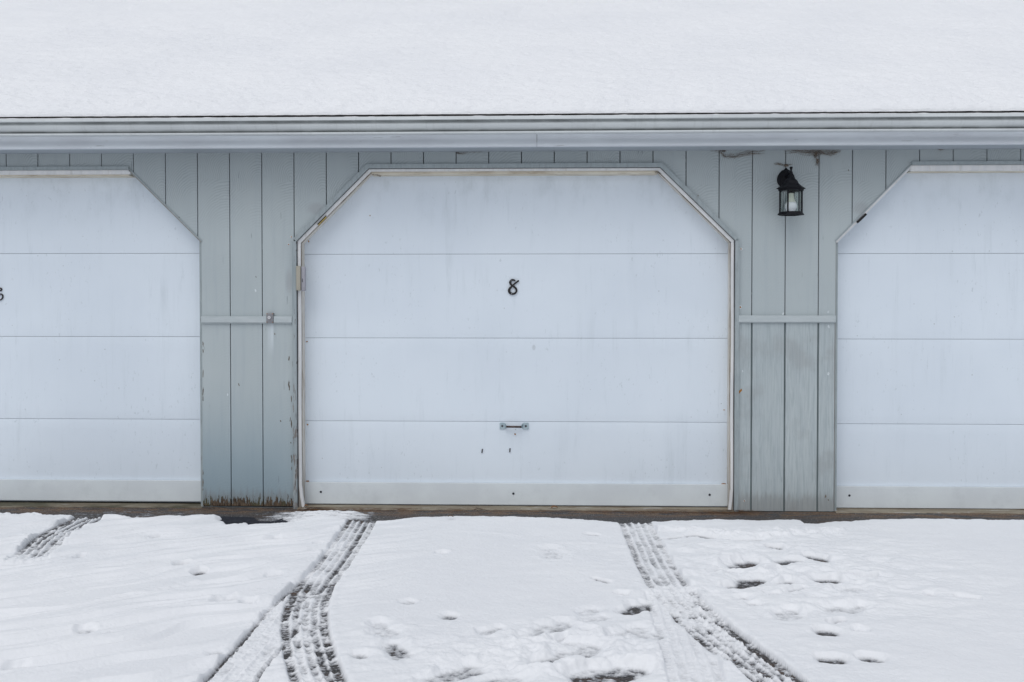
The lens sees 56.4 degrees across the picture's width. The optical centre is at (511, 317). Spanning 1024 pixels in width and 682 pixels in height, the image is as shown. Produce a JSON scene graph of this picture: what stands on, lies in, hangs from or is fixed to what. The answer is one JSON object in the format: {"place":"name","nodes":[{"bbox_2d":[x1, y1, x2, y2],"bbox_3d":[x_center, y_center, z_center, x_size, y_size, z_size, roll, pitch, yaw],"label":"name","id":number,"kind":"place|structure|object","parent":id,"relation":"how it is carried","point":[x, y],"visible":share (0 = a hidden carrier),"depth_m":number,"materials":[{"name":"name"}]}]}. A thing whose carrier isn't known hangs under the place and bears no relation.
{"place":"outdoors","nodes":[
{"label":"outdoors","id":0,"kind":"place"},
{"bbox_2d":[0,111,1023,513],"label":"garage building","id":1,"kind":"structure","parent":0,"point":[588,311],"depth_m":6.28,"materials":[{"name":"grey paint"}]},
{"bbox_2d":[0,178,200,502],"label":"garage door","id":2,"kind":"structure","parent":1,"relation":"in","point":[100,281],"depth_m":6.42,"materials":[{"name":"paint"}]},
{"bbox_2d":[296,266,305,290],"bbox_3d":[-1.374,-0.253,6.226,0.056,0.163,0.042,0,1,2],"label":"sensor box","id":3,"kind":"object","parent":1,"relation":"attached to","point":[300,278],"visible":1,"depth_m":6.21,"materials":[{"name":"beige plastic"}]},
{"bbox_2d":[6,113,902,118],"bbox_3d":[0.028,-1.227,5.816,8.094,0.006,0.014,0,1,2],"label":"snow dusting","id":4,"kind":"object","parent":1,"relation":"attached to","point":[438,116],"visible":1,"depth_m":5.83,"materials":[{"name":"white snow"}]},
{"bbox_2d":[304,174,727,506],"bbox_3d":[0.019,0.127,6.324,2.810,2.255,0.074,0,1,2],"label":"garage door","id":5,"kind":"structure","parent":1,"relation":"in","point":[470,340],"depth_m":6.33,"materials":[{"name":"paint"}]},
{"bbox_2d":[710,150,763,158],"bbox_3d":[1.444,-1.056,6.126,0.356,0.074,0.021,0,1,2],"label":"cobweb","id":6,"kind":"object","parent":1,"relation":"attached to","point":[720,152],"visible":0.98,"depth_m":6.13,"materials":[{"name":"fabric"}]},
{"bbox_2d":[776,167,805,215],"bbox_3d":[1.755,-0.801,6.033,0.182,0.315,0.204,0,1,2],"label":"wall lantern","id":7,"kind":"object","parent":1,"relation":"attached to","point":[788,183],"depth_m":5.99,"materials":[{"name":"black metal"}]},
{"bbox_2d":[786,150,839,165],"bbox_3d":[1.919,-1.033,6.112,0.368,0.130,0.025,0,1,2],"label":"cobweb","id":8,"kind":"object","parent":1,"relation":"attached to","point":[816,152],"visible":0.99,"depth_m":6.11,"materials":[{"name":"fabric"}]},
{"bbox_2d":[836,173,1023,508],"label":"garage door","id":9,"kind":"structure","parent":1,"relation":"in","point":[930,334],"depth_m":6.24,"materials":[{"name":"paint"}]},
{"bbox_2d":[0,0,1023,116],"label":"roof snow","id":10,"kind":"structure","parent":0,"point":[60,58],"depth_m":6.90,"materials":[{"name":"white snow"}]},
{"bbox_2d":[0,507,1023,681],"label":"ground","id":11,"kind":"structure","parent":0,"point":[622,517],"depth_m":6.06,"materials":[{"name":"grey asphalt"}]},
{"bbox_2d":[220,516,287,524],"bbox_3d":[-1.562,1.255,5.856,0.569,0.001,0.301,0,1,2],"label":"asphalt patch","id":12,"kind":"object","parent":11,"relation":"on","point":[238,520],"visible":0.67,"depth_m":5.90,"materials":[{"name":"grey asphalt"}]},
{"bbox_2d":[14,505,778,514],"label":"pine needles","id":13,"kind":"object","parent":11,"relation":"on","point":[706,511],"visible":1,"depth_m":6.18,"materials":[{"name":"brown plant"}]},
{"bbox_2d":[0,510,1023,681],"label":"snow cover","id":14,"kind":"object","parent":11,"relation":"on","point":[111,597],"visible":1,"depth_m":4.29,"materials":[{"name":"white snow"}]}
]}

